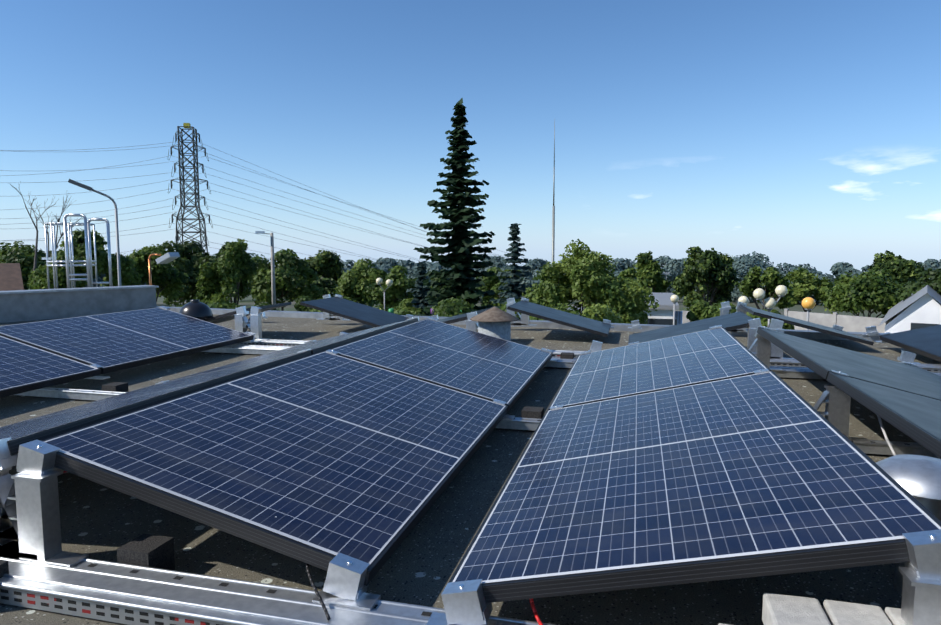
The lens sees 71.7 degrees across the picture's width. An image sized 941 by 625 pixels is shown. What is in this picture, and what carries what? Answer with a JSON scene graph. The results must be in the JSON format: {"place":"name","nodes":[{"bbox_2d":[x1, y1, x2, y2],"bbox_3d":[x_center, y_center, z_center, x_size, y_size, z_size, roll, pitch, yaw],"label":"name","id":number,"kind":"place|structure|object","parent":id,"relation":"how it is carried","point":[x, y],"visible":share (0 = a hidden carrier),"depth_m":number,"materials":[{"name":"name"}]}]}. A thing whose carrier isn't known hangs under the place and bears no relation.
{"place":"outdoors","nodes":[
{"label":"outdoors","id":0,"kind":"place"},
{"bbox_2d":[0,314,940,624],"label":"roof","id":1,"kind":"structure","parent":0,"point":[104,524],"depth_m":2.06,"materials":[{"name":"concrete"}]},
{"bbox_2d":[0,285,158,322],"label":"upstand","id":2,"kind":"object","parent":1,"relation":"on","point":[28,305],"visible":0.94,"depth_m":8.88,"materials":[{"name":"concrete"}]},
{"bbox_2d":[44,214,112,288],"bbox_3d":[-6.226,-0.899,10.264,1.073,1.272,0.690,5,7,43],"label":"ladder cage","id":3,"kind":"object","parent":2,"relation":"on","point":[86,224],"visible":0.98,"depth_m":10.09,"materials":[{"name":"white metal"}]},
{"bbox_2d":[148,252,179,284],"bbox_3d":[-4.691,-0.474,9.929,0.480,0.887,0.220,1,6,14],"label":"flood light","id":4,"kind":"object","parent":1,"relation":"on","point":[167,258],"visible":0.96,"depth_m":9.87,"materials":[{"name":"white metal"}]},
{"bbox_2d":[179,300,212,319],"bbox_3d":[-2.712,0.086,6.432,0.320,0.427,0.320,1,6,14],"label":"dome vent","id":5,"kind":"object","parent":1,"relation":"on","point":[197,309],"visible":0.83,"depth_m":6.32,"materials":[{"name":"black metal"}]},
{"bbox_2d":[0,557,554,624],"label":"rail","id":6,"kind":"object","parent":1,"relation":"on","point":[122,593],"visible":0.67,"depth_m":1.59,"materials":[{"name":"silver metal"}]},
{"bbox_2d":[0,306,940,624],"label":"mounting bracket","id":7,"kind":"object","parent":6,"relation":"on","point":[28,508],"visible":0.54,"depth_m":1.76,"materials":[{"name":"silver metal"}]},
{"bbox_2d":[0,335,100,397],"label":"panel","id":8,"kind":"object","parent":7,"relation":"on","point":[24,367],"visible":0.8,"depth_m":4.11,"materials":[{"name":"blue glass"}]},
{"bbox_2d":[0,307,253,373],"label":"panel","id":9,"kind":"object","parent":7,"relation":"on","point":[113,342],"visible":0.95,"depth_m":5.07,"materials":[{"name":"blue glass"}]},
{"bbox_2d":[0,350,311,455],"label":"panel","id":10,"kind":"object","parent":7,"relation":"on","point":[44,427],"visible":0.84,"depth_m":2.56,"materials":[{"name":"grey"}]},
{"bbox_2d":[42,351,507,585],"bbox_3d":[-0.520,0.438,2.548,1.038,0.042,1.755,15,9,13],"label":"panel","id":11,"kind":"object","parent":7,"relation":"on","point":[322,460],"visible":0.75,"depth_m":2.10,"materials":[{"name":"blue glass"}]},
{"bbox_2d":[163,318,417,382],"bbox_3d":[-1.127,0.252,4.527,1.038,0.042,1.755,-13,2,15],"label":"panel","id":12,"kind":"object","parent":7,"relation":"on","point":[317,346],"visible":0.58,"depth_m":4.24,"materials":[{"name":"grey metal"}]},
{"bbox_2d":[329,318,552,411],"bbox_3d":[-0.080,0.277,4.260,1.038,0.042,1.755,15,9,13],"label":"panel","id":13,"kind":"object","parent":7,"relation":"on","point":[477,364],"visible":0.79,"depth_m":3.99,"materials":[{"name":"blue glass"}]},
{"bbox_2d":[548,327,770,409],"bbox_3d":[1.091,0.309,3.920,1.038,0.042,1.755,-13,2,15],"label":"panel","id":14,"kind":"object","parent":7,"relation":"on","point":[709,355],"visible":0.75,"depth_m":3.63,"materials":[{"name":"blue glass"}]},
{"bbox_2d":[448,371,940,602],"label":"panel","id":15,"kind":"object","parent":7,"relation":"on","point":[763,474],"visible":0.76,"depth_m":1.69,"materials":[{"name":"blue glass"}]},
{"bbox_2d":[757,327,940,400],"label":"panel","id":16,"kind":"object","parent":7,"relation":"on","point":[822,360],"visible":0.94,"depth_m":3.55,"materials":[{"name":"grey metal"}]},
{"bbox_2d":[827,372,940,457],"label":"panel","id":17,"kind":"object","parent":7,"relation":"on","point":[916,418],"visible":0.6,"depth_m":2.35,"materials":[{"name":"grey metal"}]},
{"bbox_2d":[879,325,940,361],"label":"panel","id":18,"kind":"object","parent":7,"relation":"on","point":[925,341],"visible":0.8,"depth_m":5.51,"materials":[{"name":"grey metal"}]},
{"bbox_2d":[0,352,852,577],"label":"ballast blocks","id":19,"kind":"object","parent":1,"relation":"on","point":[150,550],"depth_m":1.81,"materials":[{"name":"grey concrete"}]},
{"bbox_2d":[14,387,938,457],"bbox_3d":[-0.737,0.536,3.533,11.700,0.050,0.060,1,6,14],"label":"rail","id":20,"kind":"object","parent":1,"relation":"on","point":[873,447],"visible":0.1,"depth_m":3.26,"materials":[{"name":"silver metal"}]},
{"bbox_2d":[63,415,895,624],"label":"cables","id":21,"kind":"object","parent":1,"relation":"on","point":[531,600],"visible":0.31,"depth_m":1.56,"materials":[{"name":"red plastic"}]},
{"bbox_2d":[470,306,518,340],"bbox_3d":[0.200,0.171,5.430,0.410,0.445,0.410,1,6,14],"label":"vent chimney","id":22,"kind":"object","parent":1,"relation":"on","point":[494,321],"visible":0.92,"depth_m":5.31,"materials":[{"name":"white metal"}]},
{"bbox_2d":[150,306,880,340],"bbox_3d":[5.076,0.282,6.254,21.483,0.070,0.170,2,6,20],"label":"roof edge","id":23,"kind":"object","parent":1,"relation":"on","point":[808,334],"depth_m":7.60,"materials":[{"name":"metal"}]},
{"bbox_2d":[234,294,920,363],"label":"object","id":24,"kind":"object","parent":23,"relation":"on","point":[252,324],"visible":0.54,"depth_m":6.23,"materials":[{"name":"silver metal"}]},
{"bbox_2d":[204,302,291,323],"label":"panel","id":25,"kind":"object","parent":24,"relation":"on","point":[222,318],"visible":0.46,"depth_m":6.68,"materials":[{"name":"grey"}]},
{"bbox_2d":[300,297,408,326],"bbox_3d":[-1.270,-0.004,7.421,1.024,0.032,0.878,16,9,13],"label":"panel","id":26,"kind":"object","parent":24,"relation":"on","point":[357,312],"visible":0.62,"depth_m":7.31,"materials":[{"name":"grey"}]},
{"bbox_2d":[439,306,495,323],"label":"panel","id":27,"kind":"object","parent":24,"relation":"on","point":[456,318],"visible":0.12,"depth_m":5.94,"materials":[{"name":"grey"}]},
{"bbox_2d":[507,300,611,336],"bbox_3d":[0.958,0.049,6.853,1.024,0.032,0.878,16,9,13],"label":"panel","id":28,"kind":"object","parent":24,"relation":"on","point":[564,318],"visible":1,"depth_m":6.68,"materials":[{"name":"grey"}]},
{"bbox_2d":[628,311,752,344],"bbox_3d":[1.903,0.157,5.710,1.024,0.032,0.878,-13,2,15],"label":"panel","id":29,"kind":"object","parent":24,"relation":"on","point":[733,321],"visible":0.62,"depth_m":5.71,"materials":[{"name":"grey"}]},
{"bbox_2d":[739,304,873,345],"bbox_3d":[3.186,0.103,6.284,1.024,0.032,0.878,16,9,13],"label":"panel","id":30,"kind":"object","parent":24,"relation":"on","point":[804,324],"visible":0.96,"depth_m":5.96,"materials":[{"name":"grey metal"}]},
{"bbox_2d":[202,344,940,378],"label":"rail","id":31,"kind":"object","parent":1,"relation":"on","point":[797,372],"visible":0.08,"depth_m":5.02,"materials":[{"name":"silver metal"}]},
{"bbox_2d":[237,339,940,372],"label":"rail","id":32,"kind":"object","parent":1,"relation":"on","point":[934,368],"visible":0.08,"depth_m":5.40,"materials":[{"name":"black"}]},
{"bbox_2d":[718,593,905,624],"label":"pavers","id":33,"kind":"object","parent":1,"relation":"on","point":[779,609],"visible":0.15,"depth_m":1.28,"materials":[{"name":"grey concrete"}]},
{"bbox_2d":[876,454,940,594],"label":"mushroom vent","id":34,"kind":"object","parent":1,"relation":"on","point":[917,477],"visible":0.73,"depth_m":1.66,"materials":[{"name":"silver metal"}]},
{"bbox_2d":[0,0,940,277],"label":"sky","id":35,"kind":"structure","parent":0,"point":[793,132],"materials":[{"name":"blue"}]},
{"bbox_2d":[156,294,883,317],"bbox_3d":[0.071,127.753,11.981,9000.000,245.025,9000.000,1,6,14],"label":"ground","id":36,"kind":"structure","parent":0,"point":[247,302],"depth_m":133.31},
{"bbox_2d":[0,263,23,290],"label":"house","id":37,"kind":"structure","parent":36,"relation":"on","point":[10,276],"depth_m":41.06,"materials":[{"name":"tile"}]},
{"bbox_2d":[10,181,84,270],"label":"bare tree","id":38,"kind":"object","parent":36,"relation":"on","point":[36,244],"visible":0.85,"depth_m":58.30,"materials":[{"name":"grey plant"}]},
{"bbox_2d":[68,179,121,285],"bbox_3d":[-15.356,-1.059,26.873,1.714,8.681,0.280,-3,6,-29],"label":"street lamp","id":39,"kind":"object","parent":36,"relation":"on","point":[116,222],"visible":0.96,"depth_m":26.98,"materials":[{"name":"grey metal"}]},
{"bbox_2d":[168,123,212,306],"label":"pylon","id":40,"kind":"object","parent":36,"relation":"on","point":[194,159],"visible":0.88,"depth_m":117.39,"materials":[{"name":"grey metal"}]},
{"bbox_2d":[0,142,523,265],"bbox_3d":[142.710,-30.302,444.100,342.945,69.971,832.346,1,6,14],"label":"wires","id":41,"kind":"object","parent":40,"relation":"attached to","point":[211,200],"visible":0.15,"depth_m":121.35,"materials":[{"name":"grey metal"}]},
{"bbox_2d":[42,231,669,303],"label":"street lamps","id":42,"kind":"object","parent":36,"relation":"on","point":[273,269],"visible":0.52,"depth_m":43.85,"materials":[{"name":"white"}]},
{"bbox_2d":[413,98,501,315],"bbox_3d":[-0.707,-4.980,37.706,5.513,14.461,5.301,-1,6,-15],"label":"spruce","id":43,"kind":"object","parent":36,"relation":"on","point":[461,243],"visible":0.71,"depth_m":37.14,"materials":[{"name":"green plant"}]},
{"bbox_2d":[406,223,533,315],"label":"conifer trees","id":44,"kind":"object","parent":36,"relation":"on","point":[420,290],"visible":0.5,"depth_m":32.76,"materials":[{"name":"green plant"}]},
{"bbox_2d":[0,228,940,329],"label":"trees","id":45,"kind":"object","parent":36,"relation":"on","point":[884,284],"visible":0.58,"depth_m":50.16,"materials":[{"name":"green plant"}]},
{"bbox_2d":[81,251,940,304],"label":"trees","id":46,"kind":"object","parent":36,"relation":"on","point":[742,265],"visible":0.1,"depth_m":156.91,"materials":[{"name":"green plant"}]},
{"bbox_2d":[552,123,554,266],"bbox_3d":[4.136,-3.405,32.546,0.139,12.289,0.139,-1,5,-8],"label":"mast","id":47,"kind":"object","parent":36,"relation":"on","point":[553,225],"visible":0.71,"depth_m":32.38,"materials":[{"name":"grey metal"}]},
{"bbox_2d":[376,278,815,329],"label":"globe street lamps","id":48,"kind":"object","parent":36,"relation":"on","point":[808,304],"visible":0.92,"depth_m":24.48,"materials":[{"name":"grey glass"}]},
{"bbox_2d":[389,308,461,315],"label":"colour caps","id":49,"kind":"object","parent":48,"relation":"attached to","point":[391,310],"visible":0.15,"depth_m":29.81,"materials":[{"name":"yellow"}]},
{"bbox_2d":[675,311,682,324],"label":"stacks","id":50,"kind":"object","parent":36,"relation":"on","point":[678,315],"visible":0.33,"depth_m":31.52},
{"bbox_2d":[568,305,893,332],"bbox_3d":[16.450,0.756,44.383,26.972,2.340,2.881,5,7,40],"label":"fence","id":51,"kind":"object","parent":36,"relation":"on","point":[848,323],"visible":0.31,"depth_m":39.68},
{"bbox_2d":[879,285,940,332],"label":"house","id":52,"kind":"structure","parent":36,"relation":"on","point":[924,311],"depth_m":33.27,"materials":[{"name":"grey paint"}]},
{"bbox_2d":[643,293,678,324],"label":"white building","id":53,"kind":"structure","parent":0,"point":[662,314],"depth_m":29.91,"materials":[{"name":"grey paint"}]}
]}

